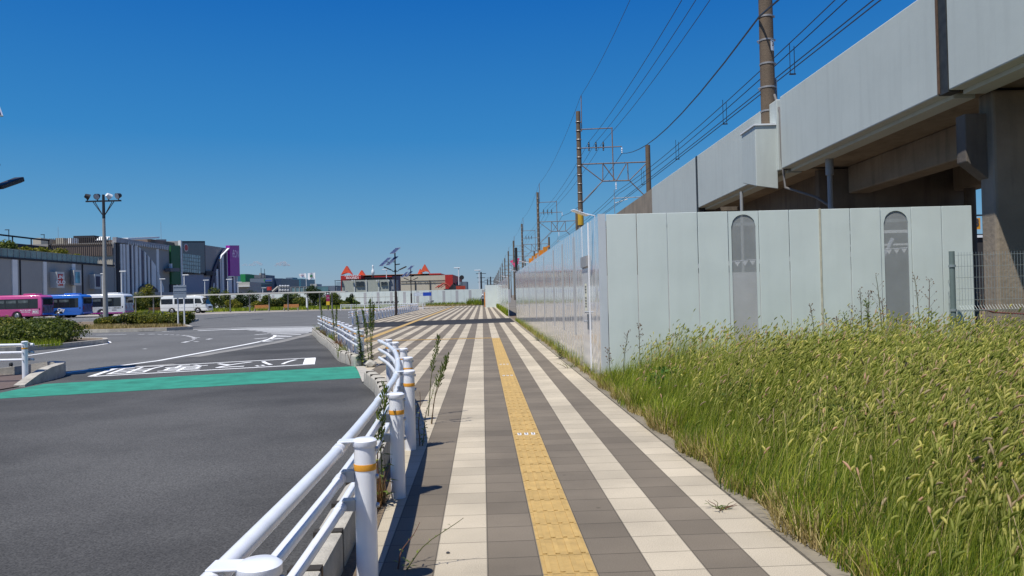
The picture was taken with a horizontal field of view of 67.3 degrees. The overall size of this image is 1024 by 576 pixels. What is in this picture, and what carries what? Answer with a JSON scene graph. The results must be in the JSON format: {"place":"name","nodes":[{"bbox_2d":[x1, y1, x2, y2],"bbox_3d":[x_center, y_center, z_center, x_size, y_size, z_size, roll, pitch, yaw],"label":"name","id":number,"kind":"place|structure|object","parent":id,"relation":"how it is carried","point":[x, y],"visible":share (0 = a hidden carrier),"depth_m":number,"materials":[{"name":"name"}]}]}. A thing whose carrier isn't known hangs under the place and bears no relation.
{"place":"outdoors","nodes":[
{"label":"outdoors","id":0,"kind":"place"},
{"bbox_2d":[0,374,21,388],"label":"pavement","id":1,"kind":"structure","parent":0,"point":[7,381],"depth_m":16.11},
{"bbox_2d":[0,108,24,188],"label":"solar lamp","id":2,"kind":"object","parent":1,"relation":"on","point":[10,182],"visible":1,"depth_m":17.68,"materials":[{"name":"brown metal"}]},
{"bbox_2d":[0,341,34,378],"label":"guard rail","id":3,"kind":"object","parent":1,"relation":"on","point":[24,352],"visible":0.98,"depth_m":15.64,"materials":[{"name":"white metal"}]},
{"bbox_2d":[0,335,379,575],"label":"road","id":4,"kind":"structure","parent":0,"point":[196,481],"depth_m":7.46,"materials":[{"name":"grey asphalt"}]},
{"bbox_2d":[0,366,360,398],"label":"road marking","id":5,"kind":"object","parent":4,"relation":"on","point":[227,379],"visible":1,"depth_m":15.06,"materials":[{"name":"green paint"}]},
{"bbox_2d":[108,360,293,373],"bbox_3d":[-7.311,1.893,18.576,4.221,0.001,1.702,-1,-1,-19],"label":"road marking","id":6,"kind":"object","parent":4,"relation":"on","point":[181,368],"visible":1,"depth_m":18.34,"materials":[{"name":"paint"}]},
{"bbox_2d":[287,371,391,575],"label":"kerb","id":7,"kind":"structure","parent":4,"relation":"on","point":[318,567],"depth_m":4.34,"materials":[{"name":"grey concrete"}]},
{"bbox_2d":[10,306,441,317],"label":"pavement","id":8,"kind":"structure","parent":0,"point":[268,311],"depth_m":114.87,"materials":[{"name":"grey concrete"}]},
{"bbox_2d":[133,292,148,310],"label":"tree","id":9,"kind":"object","parent":8,"relation":"on","point":[142,304],"visible":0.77,"depth_m":128.54,"materials":[{"name":"green plant"}]},
{"bbox_2d":[140,283,155,308],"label":"tree","id":10,"kind":"object","parent":8,"relation":"on","point":[148,291],"visible":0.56,"depth_m":131.52,"materials":[{"name":"green plant"}]},
{"bbox_2d":[146,295,160,308],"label":"tree","id":11,"kind":"object","parent":8,"relation":"on","point":[157,300],"visible":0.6,"depth_m":128.22,"materials":[{"name":"green plant"}]},
{"bbox_2d":[160,296,212,312],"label":"minibus","id":12,"kind":"object","parent":8,"relation":"on","point":[199,304],"visible":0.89,"depth_m":112.99,"materials":[{"name":"white metal"}]},
{"bbox_2d":[207,286,225,308],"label":"tree","id":13,"kind":"object","parent":8,"relation":"on","point":[215,300],"visible":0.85,"depth_m":131.67,"materials":[{"name":"green plant"}]},
{"bbox_2d":[133,291,347,312],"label":"bus shelter","id":14,"kind":"object","parent":8,"relation":"on","point":[319,292],"visible":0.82,"depth_m":113.57,"materials":[{"name":"grey metal"}]},
{"bbox_2d":[270,297,286,307],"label":"tree","id":15,"kind":"object","parent":8,"relation":"on","point":[279,301],"visible":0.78,"depth_m":128.07,"materials":[{"name":"green plant"}]},
{"bbox_2d":[304,284,323,305],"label":"tree","id":16,"kind":"object","parent":8,"relation":"on","point":[312,296],"visible":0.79,"depth_m":131.79,"materials":[{"name":"green plant"}]},
{"bbox_2d":[132,305,335,313],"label":"grass","id":17,"kind":"structure","parent":0,"point":[237,309],"depth_m":123.06,"materials":[{"name":"green plant"}]},
{"bbox_2d":[0,309,512,372],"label":"road","id":18,"kind":"structure","parent":0,"point":[131,348],"depth_m":32.99,"materials":[{"name":"grey asphalt"}]},
{"bbox_2d":[0,294,53,318],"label":"bus","id":19,"kind":"object","parent":18,"relation":"on","point":[29,305],"visible":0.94,"depth_m":93.99,"materials":[{"name":"pink metal"}]},
{"bbox_2d":[0,337,107,351],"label":"kerb","id":20,"kind":"structure","parent":18,"relation":"on","point":[71,344],"depth_m":28.37,"materials":[{"name":"concrete"}]},
{"bbox_2d":[22,293,92,317],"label":"bus","id":21,"kind":"object","parent":18,"relation":"on","point":[67,305],"visible":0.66,"depth_m":97.60,"materials":[{"name":"blue metal"}]},
{"bbox_2d":[62,338,98,342],"bbox_3d":[-26.149,2.401,29.735,19.600,0.180,8.900,-1,-1,0],"label":"planting bed","id":22,"kind":"object","parent":18,"relation":"on","point":[84,339],"visible":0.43,"depth_m":31.49,"materials":[{"name":"grey concrete"}]},
{"bbox_2d":[0,315,26,335],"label":"hedge shrub","id":23,"kind":"object","parent":22,"relation":"on","point":[4,320],"visible":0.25,"depth_m":29.62,"materials":[{"name":"green plant"}]},
{"bbox_2d":[0,338,63,346],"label":"grass","id":24,"kind":"structure","parent":22,"relation":"on","point":[52,342],"depth_m":27.77,"materials":[{"name":"green plant"}]},
{"bbox_2d":[0,316,91,343],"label":"hedge shrub","id":25,"kind":"object","parent":22,"relation":"on","point":[56,329],"visible":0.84,"depth_m":29.03,"materials":[{"name":"green plant"}]},
{"bbox_2d":[62,293,133,317],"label":"bus","id":26,"kind":"object","parent":18,"relation":"on","point":[120,303],"visible":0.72,"depth_m":101.50,"materials":[{"name":"white metal"}]},
{"bbox_2d":[84,193,121,316],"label":"floodlight mast","id":27,"kind":"object","parent":18,"relation":"on","point":[105,286],"visible":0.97,"depth_m":80.54,"materials":[{"name":"metal"}]},
{"bbox_2d":[74,320,186,328],"bbox_3d":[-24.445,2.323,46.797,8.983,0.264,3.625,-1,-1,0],"label":"dry grass","id":28,"kind":"structure","parent":18,"relation":"on","point":[114,326],"depth_m":46.11,"materials":[{"name":"plant"}]},
{"bbox_2d":[96,316,115,324],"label":"shrub","id":29,"kind":"object","parent":28,"relation":"on","point":[107,320],"visible":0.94,"depth_m":51.73,"materials":[{"name":"green plant"}]},
{"bbox_2d":[115,312,137,324],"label":"shrub","id":30,"kind":"object","parent":28,"relation":"on","point":[121,318],"visible":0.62,"depth_m":51.12,"materials":[{"name":"green plant"}]},
{"bbox_2d":[126,310,151,324],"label":"shrub","id":31,"kind":"object","parent":28,"relation":"on","point":[136,314],"visible":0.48,"depth_m":51.13,"materials":[{"name":"green plant"}]},
{"bbox_2d":[137,312,157,324],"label":"shrub","id":32,"kind":"object","parent":28,"relation":"on","point":[141,318],"visible":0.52,"depth_m":50.15,"materials":[{"name":"green plant"}]},
{"bbox_2d":[157,311,176,324],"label":"shrub","id":33,"kind":"object","parent":28,"relation":"on","point":[164,318],"visible":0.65,"depth_m":49.14,"materials":[{"name":"green plant"}]},
{"bbox_2d":[173,285,186,323],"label":"road sign","id":34,"kind":"object","parent":28,"relation":"on","point":[177,289],"visible":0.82,"depth_m":48.44,"materials":[{"name":"metal"}]},
{"bbox_2d":[170,311,194,324],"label":"shrub","id":35,"kind":"object","parent":28,"relation":"on","point":[189,317],"visible":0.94,"depth_m":49.06,"materials":[{"name":"green plant"}]},
{"bbox_2d":[76,319,198,332],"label":"kerb","id":36,"kind":"structure","parent":18,"relation":"on","point":[188,327],"depth_m":43.48,"materials":[{"name":"concrete"}]},
{"bbox_2d":[28,314,315,376],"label":"road marking","id":37,"kind":"object","parent":18,"relation":"on","point":[309,361],"visible":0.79,"depth_m":22.67,"materials":[{"name":"paint"}]},
{"bbox_2d":[66,333,311,374],"bbox_3d":[-9.502,2.028,27.203,2.090,0.001,20.208,-1,-1,0],"label":"gutter","id":38,"kind":"object","parent":18,"relation":"on","point":[284,340],"visible":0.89,"depth_m":23.89,"materials":[{"name":"concrete"}]},
{"bbox_2d":[267,304,406,309],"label":"grass","id":39,"kind":"structure","parent":0,"point":[334,307],"depth_m":121.41,"materials":[{"name":"green plant"}]},
{"bbox_2d":[341,391,392,575],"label":"soil","id":40,"kind":"structure","parent":0,"point":[349,569],"depth_m":4.68,"materials":[{"name":"brown soil"}]},
{"bbox_2d":[376,471,387,512],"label":"dry grass","id":41,"kind":"structure","parent":40,"relation":"on","point":[380,494],"depth_m":5.61,"materials":[{"name":"brown plant"}]},
{"bbox_2d":[373,381,394,498],"bbox_3d":[-0.974,1.149,5.706,0.264,0.916,0.252,-1,-1,-22],"label":"weed","id":42,"kind":"object","parent":40,"relation":"on","point":[380,430],"visible":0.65,"depth_m":5.74,"materials":[{"name":"green plant"}]},
{"bbox_2d":[359,305,508,323],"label":"pavement","id":43,"kind":"structure","parent":0,"point":[472,312],"depth_m":65.28,"materials":[{"name":"beige tile"}]},
{"bbox_2d":[348,303,417,324],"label":"guard rail","id":44,"kind":"object","parent":43,"relation":"on","point":[385,309],"visible":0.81,"depth_m":61.25,"materials":[{"name":"white metal"}]},
{"bbox_2d":[379,247,406,314],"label":"solar lamp","id":45,"kind":"object","parent":43,"relation":"on","point":[394,251],"visible":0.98,"depth_m":67.73,"materials":[{"name":"brown metal"}]},
{"bbox_2d":[485,276,508,315],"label":"fence","id":46,"kind":"object","parent":43,"relation":"on","point":[498,294],"visible":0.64,"depth_m":89.53,"materials":[{"name":"white metal"}]},
{"bbox_2d":[363,318,513,327],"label":"driveway","id":47,"kind":"structure","parent":0,"point":[436,322],"depth_m":45.74,"materials":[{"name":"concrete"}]},
{"bbox_2d":[467,295,515,314],"bbox_3d":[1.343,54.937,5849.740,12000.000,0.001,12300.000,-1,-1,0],"label":"ground","id":48,"kind":"structure","parent":0,"point":[512,306],"depth_m":116.12,"materials":[{"name":"grey concrete"}]},
{"bbox_2d":[0,361,65,386],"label":"kerb","id":49,"kind":"structure","parent":48,"relation":"on","point":[44,371],"depth_m":16.46,"materials":[{"name":"concrete"}]},
{"bbox_2d":[0,234,239,295],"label":"shopping mall","id":50,"kind":"structure","parent":48,"relation":"on","point":[144,261],"depth_m":169.52,"materials":[{"name":"grey glass"}]},
{"bbox_2d":[0,239,18,248],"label":"terrace shrub","id":51,"kind":"object","parent":50,"relation":"on","point":[6,244],"visible":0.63,"depth_m":134.08,"materials":[{"name":"green plant"}]},
{"bbox_2d":[135,292,255,309],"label":"boundary wall","id":52,"kind":"structure","parent":48,"relation":"on","point":[172,293],"depth_m":172.66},
{"bbox_2d":[238,282,260,292],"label":"house","id":53,"kind":"structure","parent":48,"relation":"on","point":[244,287],"depth_m":262.05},
{"bbox_2d":[250,269,298,292],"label":"office building","id":54,"kind":"structure","parent":48,"relation":"on","point":[272,281],"depth_m":303.05,"materials":[{"name":"metal"}]},
{"bbox_2d":[286,277,314,286],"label":"office building","id":55,"kind":"structure","parent":48,"relation":"on","point":[302,282],"depth_m":346.33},
{"bbox_2d":[310,284,340,292],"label":"building","id":56,"kind":"structure","parent":48,"relation":"on","point":[326,288],"depth_m":300.03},
{"bbox_2d":[312,327,362,366],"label":"kerb","id":57,"kind":"structure","parent":48,"relation":"on","point":[326,343],"depth_m":19.53,"materials":[{"name":"concrete"}]},
{"bbox_2d":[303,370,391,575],"bbox_3d":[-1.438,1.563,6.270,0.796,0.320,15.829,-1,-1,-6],"label":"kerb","id":58,"kind":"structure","parent":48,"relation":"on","point":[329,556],"depth_m":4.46,"materials":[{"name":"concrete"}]},
{"bbox_2d":[215,289,510,307],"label":"fence","id":59,"kind":"object","parent":48,"relation":"on","point":[447,296],"visible":0.34,"depth_m":149.99,"materials":[{"name":"white metal"}]},
{"bbox_2d":[334,278,398,299],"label":"site office","id":60,"kind":"structure","parent":48,"relation":"on","point":[367,285],"depth_m":160.02,"materials":[{"name":"metal"}]},
{"bbox_2d":[341,264,461,290],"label":"bowling hall","id":61,"kind":"structure","parent":48,"relation":"on","point":[429,281],"depth_m":235.03,"materials":[{"name":"metal"}]},
{"bbox_2d":[513,241,534,299],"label":"catenary gantry","id":62,"kind":"object","parent":48,"relation":"on","point":[514,267],"visible":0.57,"depth_m":240.28,"materials":[{"name":"metal"}]},
{"bbox_2d":[521,224,549,267],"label":"catenary gantry","id":63,"kind":"object","parent":48,"relation":"on","point":[522,244],"visible":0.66,"depth_m":184.09,"materials":[{"name":"metal"}]},
{"bbox_2d":[536,184,577,252],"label":"catenary gantry","id":64,"kind":"object","parent":48,"relation":"on","point":[547,212],"visible":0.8,"depth_m":127.90,"materials":[{"name":"metal"}]},
{"bbox_2d":[575,96,650,228],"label":"catenary gantry","id":65,"kind":"object","parent":48,"relation":"on","point":[579,129],"visible":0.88,"depth_m":71.62,"materials":[{"name":"metal"}]},
{"bbox_2d":[506,0,681,265],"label":"overhead wire","id":66,"kind":"object","parent":65,"relation":"attached to","point":[621,97],"visible":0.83,"depth_m":49.67,"materials":[{"name":"black metal"}]},
{"bbox_2d":[512,0,695,258],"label":"overhead wire","id":67,"kind":"object","parent":65,"relation":"attached to","point":[631,96],"visible":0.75,"depth_m":49.97,"materials":[{"name":"black metal"}]},
{"bbox_2d":[511,0,709,263],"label":"overhead wire","id":68,"kind":"object","parent":65,"relation":"hanging from","point":[646,89],"visible":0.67,"depth_m":48.06,"materials":[{"name":"black metal"}]},
{"bbox_2d":[524,0,778,257],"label":"overhead wire","id":69,"kind":"object","parent":65,"relation":"attached to","point":[761,14],"visible":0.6,"depth_m":30.22,"materials":[{"name":"black metal"}]},
{"bbox_2d":[512,0,834,274],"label":"overhead wire","id":70,"kind":"object","parent":65,"relation":"attached to","point":[725,102],"visible":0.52,"depth_m":37.17,"materials":[{"name":"black metal"}]},
{"bbox_2d":[552,0,846,246],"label":"overhead wire","id":71,"kind":"object","parent":65,"relation":"attached to","point":[731,104],"visible":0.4,"depth_m":37.04,"materials":[{"name":"black metal"}]},
{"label":"wire hanger","id":72,"kind":"object","parent":71,"relation":"hanging from","visible":0},
{"bbox_2d":[606,0,880,212],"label":"overhead wire","id":73,"kind":"object","parent":72,"relation":"hanging from","point":[777,81],"visible":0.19,"depth_m":30.89,"materials":[{"name":"black metal"}]},
{"bbox_2d":[604,0,873,212],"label":"overhead wire","id":74,"kind":"object","parent":65,"relation":"hanging from","point":[759,91],"visible":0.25,"depth_m":30.73,"materials":[{"name":"black metal"}]},
{"bbox_2d":[508,316,850,575],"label":"edging","id":75,"kind":"object","parent":48,"relation":"on","point":[822,563],"visible":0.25,"depth_m":5.51,"materials":[{"name":"concrete"}]},
{"bbox_2d":[584,0,1023,336],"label":"railway viaduct","id":76,"kind":"object","parent":48,"relation":"on","point":[918,103],"visible":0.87,"depth_m":18.20,"materials":[{"name":"concrete"}]},
{"bbox_2d":[757,0,777,123],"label":"catenary pole","id":77,"kind":"object","parent":76,"relation":"on","point":[768,84],"visible":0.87,"depth_m":23.45,"materials":[{"name":"concrete"}]},
{"bbox_2d":[698,247,907,267],"bbox_3d":[5.488,-0.568,15.204,4.801,0.366,0.011,-1,-1,0],"label":"bunting","id":78,"kind":"object","parent":76,"relation":"hanging from","point":[896,250],"visible":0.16,"depth_m":15.20,"materials":[{"name":"white fabric"}]},
{"bbox_2d":[0,0,982,294],"label":"sky","id":79,"kind":"structure","parent":0,"point":[322,138],"materials":[{"name":"blue"}]},
{"bbox_2d":[331,322,826,575],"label":"pavement","id":80,"kind":"structure","parent":0,"point":[638,495],"depth_m":6.11,"materials":[{"name":"grey tile"}]},
{"bbox_2d":[200,339,416,575],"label":"guard rail","id":81,"kind":"object","parent":80,"relation":"on","point":[362,476],"visible":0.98,"depth_m":3.97,"materials":[{"name":"white metal"}]},
{"bbox_2d":[317,316,364,363],"bbox_3d":[-6.152,1.547,26.668,0.294,0.854,18.784,-1,-1,-17],"label":"guard rail","id":82,"kind":"object","parent":80,"relation":"on","point":[344,331],"visible":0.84,"depth_m":22.43,"materials":[{"name":"white metal"}]},
{"bbox_2d":[353,295,366,365],"bbox_3d":[-3.449,0.965,17.531,0.400,1.621,0.450,-1,-1,0],"label":"weed","id":83,"kind":"object","parent":80,"relation":"on","point":[361,351],"visible":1,"depth_m":17.48,"materials":[{"name":"green plant"}]},
{"bbox_2d":[361,298,376,361],"bbox_3d":[-3.232,0.995,17.452,0.370,1.548,0.343,-1,-1,0],"label":"weed","id":84,"kind":"object","parent":80,"relation":"on","point":[371,309],"visible":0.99,"depth_m":17.42,"materials":[{"name":"green plant"}]},
{"bbox_2d":[364,306,480,341],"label":"tactile paving","id":85,"kind":"structure","parent":80,"relation":"on","point":[380,334],"depth_m":34.10,"materials":[{"name":"yellow tile"}]},
{"bbox_2d":[416,385,434,445],"bbox_3d":[-0.907,1.315,7.939,0.256,0.621,0.174,-2,-1,21],"label":"weed","id":86,"kind":"object","parent":80,"relation":"on","point":[422,441],"visible":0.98,"depth_m":7.94,"materials":[{"name":"green plant"}]},
{"bbox_2d":[394,518,462,569],"bbox_3d":[-0.485,1.453,4.403,0.395,0.264,0.168,-1,-1,-22],"label":"weed","id":87,"kind":"object","parent":80,"relation":"on","point":[417,551],"visible":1,"depth_m":4.36,"materials":[{"name":"green plant"}]},
{"bbox_2d":[427,334,440,415],"bbox_3d":[-1.011,1.114,9.931,0.208,1.065,0.103,-1,-1,0],"label":"weed","id":88,"kind":"object","parent":80,"relation":"on","point":[436,350],"visible":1,"depth_m":9.93,"materials":[{"name":"green plant"}]},
{"bbox_2d":[431,352,448,423],"bbox_3d":[-0.869,1.207,9.293,0.258,0.861,0.274,-1,-1,0],"label":"weed","id":89,"kind":"object","parent":80,"relation":"on","point":[443,367],"visible":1,"depth_m":9.24,"materials":[{"name":"green plant"}]},
{"bbox_2d":[492,338,597,575],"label":"tactile paving","id":90,"kind":"structure","parent":80,"relation":"on","point":[562,548],"depth_m":5.79,"materials":[{"name":"yellow tile"}]},
{"bbox_2d":[509,310,985,573],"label":"soil","id":91,"kind":"structure","parent":0,"point":[514,316],"depth_m":26.46,"materials":[{"name":"brown soil"}]},
{"bbox_2d":[515,318,596,378],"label":"grass","id":92,"kind":"structure","parent":91,"relation":"on","point":[550,342],"depth_m":19.67,"materials":[{"name":"green plant"}]},
{"bbox_2d":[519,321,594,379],"bbox_3d":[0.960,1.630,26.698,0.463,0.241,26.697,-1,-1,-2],"label":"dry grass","id":93,"kind":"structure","parent":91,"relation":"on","point":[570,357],"depth_m":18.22,"materials":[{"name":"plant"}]},
{"bbox_2d":[515,214,609,375],"bbox_3d":[0.908,0.332,30.539,0.207,2.910,34.226,-1,-1,-2],"label":"fence","id":94,"kind":"object","parent":91,"relation":"on","point":[561,296],"visible":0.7,"depth_m":17.54,"materials":[{"name":"white metal"}]},
{"bbox_2d":[582,268,590,368],"bbox_3d":[1.459,0.600,15.362,0.119,1.970,0.840,-1,-1,-2],"label":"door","id":95,"kind":"structure","parent":94,"relation":"in","point":[585,271],"depth_m":15.34,"materials":[{"name":"white metal"}]},
{"bbox_2d":[607,272,852,357],"bbox_3d":[4.816,0.614,16.644,5.600,1.900,0.100,-1,-1,0],"label":"site screen","id":96,"kind":"object","parent":91,"relation":"on","point":[744,296],"visible":0.21,"depth_m":16.60,"materials":[{"name":"white metal"}]},
{"bbox_2d":[606,206,974,370],"bbox_3d":[4.876,0.079,13.480,6.404,2.910,0.087,-1,-1,0],"label":"fence","id":97,"kind":"object","parent":91,"relation":"on","point":[821,266],"visible":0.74,"depth_m":13.45,"materials":[{"name":"white metal"}]},
{"bbox_2d":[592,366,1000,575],"bbox_3d":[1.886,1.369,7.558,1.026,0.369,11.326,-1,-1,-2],"label":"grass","id":98,"kind":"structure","parent":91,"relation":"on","point":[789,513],"depth_m":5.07,"materials":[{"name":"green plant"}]},
{"bbox_2d":[593,344,1023,575],"bbox_3d":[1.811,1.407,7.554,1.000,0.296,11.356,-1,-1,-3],"label":"dry grass","id":99,"kind":"structure","parent":91,"relation":"on","point":[815,543],"depth_m":5.09,"materials":[{"name":"plant"}]},
{"bbox_2d":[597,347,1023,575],"bbox_3d":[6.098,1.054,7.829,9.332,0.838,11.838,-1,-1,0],"label":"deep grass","id":100,"kind":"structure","parent":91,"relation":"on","point":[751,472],"depth_m":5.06,"materials":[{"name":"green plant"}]},
{"bbox_2d":[617,302,1023,394],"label":"foxtail heads","id":101,"kind":"object","parent":91,"relation":"on","point":[930,327],"visible":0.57,"depth_m":10.55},
{"bbox_2d":[636,306,1023,575],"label":"foxtail heads","id":102,"kind":"object","parent":91,"relation":"on","point":[991,449],"visible":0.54,"depth_m":6.09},
{"bbox_2d":[644,345,1023,490],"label":"broad leaves","id":103,"kind":"object","parent":91,"relation":"on","point":[663,369],"visible":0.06,"depth_m":8.22,"materials":[{"name":"green plant"}]},
{"bbox_2d":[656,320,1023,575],"bbox_3d":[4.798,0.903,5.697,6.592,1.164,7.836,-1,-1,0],"label":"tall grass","id":104,"kind":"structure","parent":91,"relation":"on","point":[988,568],"depth_m":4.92,"materials":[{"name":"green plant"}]},
{"bbox_2d":[850,230,907,316],"bbox_3d":[7.456,0.165,15.898,2.300,2.704,0.100,-1,-1,0],"label":"scaffold brace","id":105,"kind":"object","parent":91,"relation":"on","point":[890,244],"visible":0.17,"depth_m":15.88,"materials":[{"name":"metal"}]},
{"bbox_2d":[912,272,938,332],"bbox_3d":[6.764,0.603,12.645,0.289,1.754,0.428,-1,-1,-24],"label":"weed","id":106,"kind":"object","parent":91,"relation":"on","point":[922,296],"visible":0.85,"depth_m":12.66,"materials":[{"name":"green plant"}]},
{"bbox_2d":[977,235,984,308],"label":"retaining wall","id":107,"kind":"structure","parent":91,"relation":"on","point":[980,258],"depth_m":44.00,"materials":[{"name":"grey concrete"}]},
{"bbox_2d":[948,251,1023,337],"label":"wire fence","id":108,"kind":"object","parent":91,"relation":"on","point":[952,296],"visible":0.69,"depth_m":13.03,"materials":[{"name":"grey metal"}]},
{"bbox_2d":[596,307,1023,433],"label":"tall grass","id":109,"kind":"structure","parent":0,"point":[666,386],"depth_m":9.98,"materials":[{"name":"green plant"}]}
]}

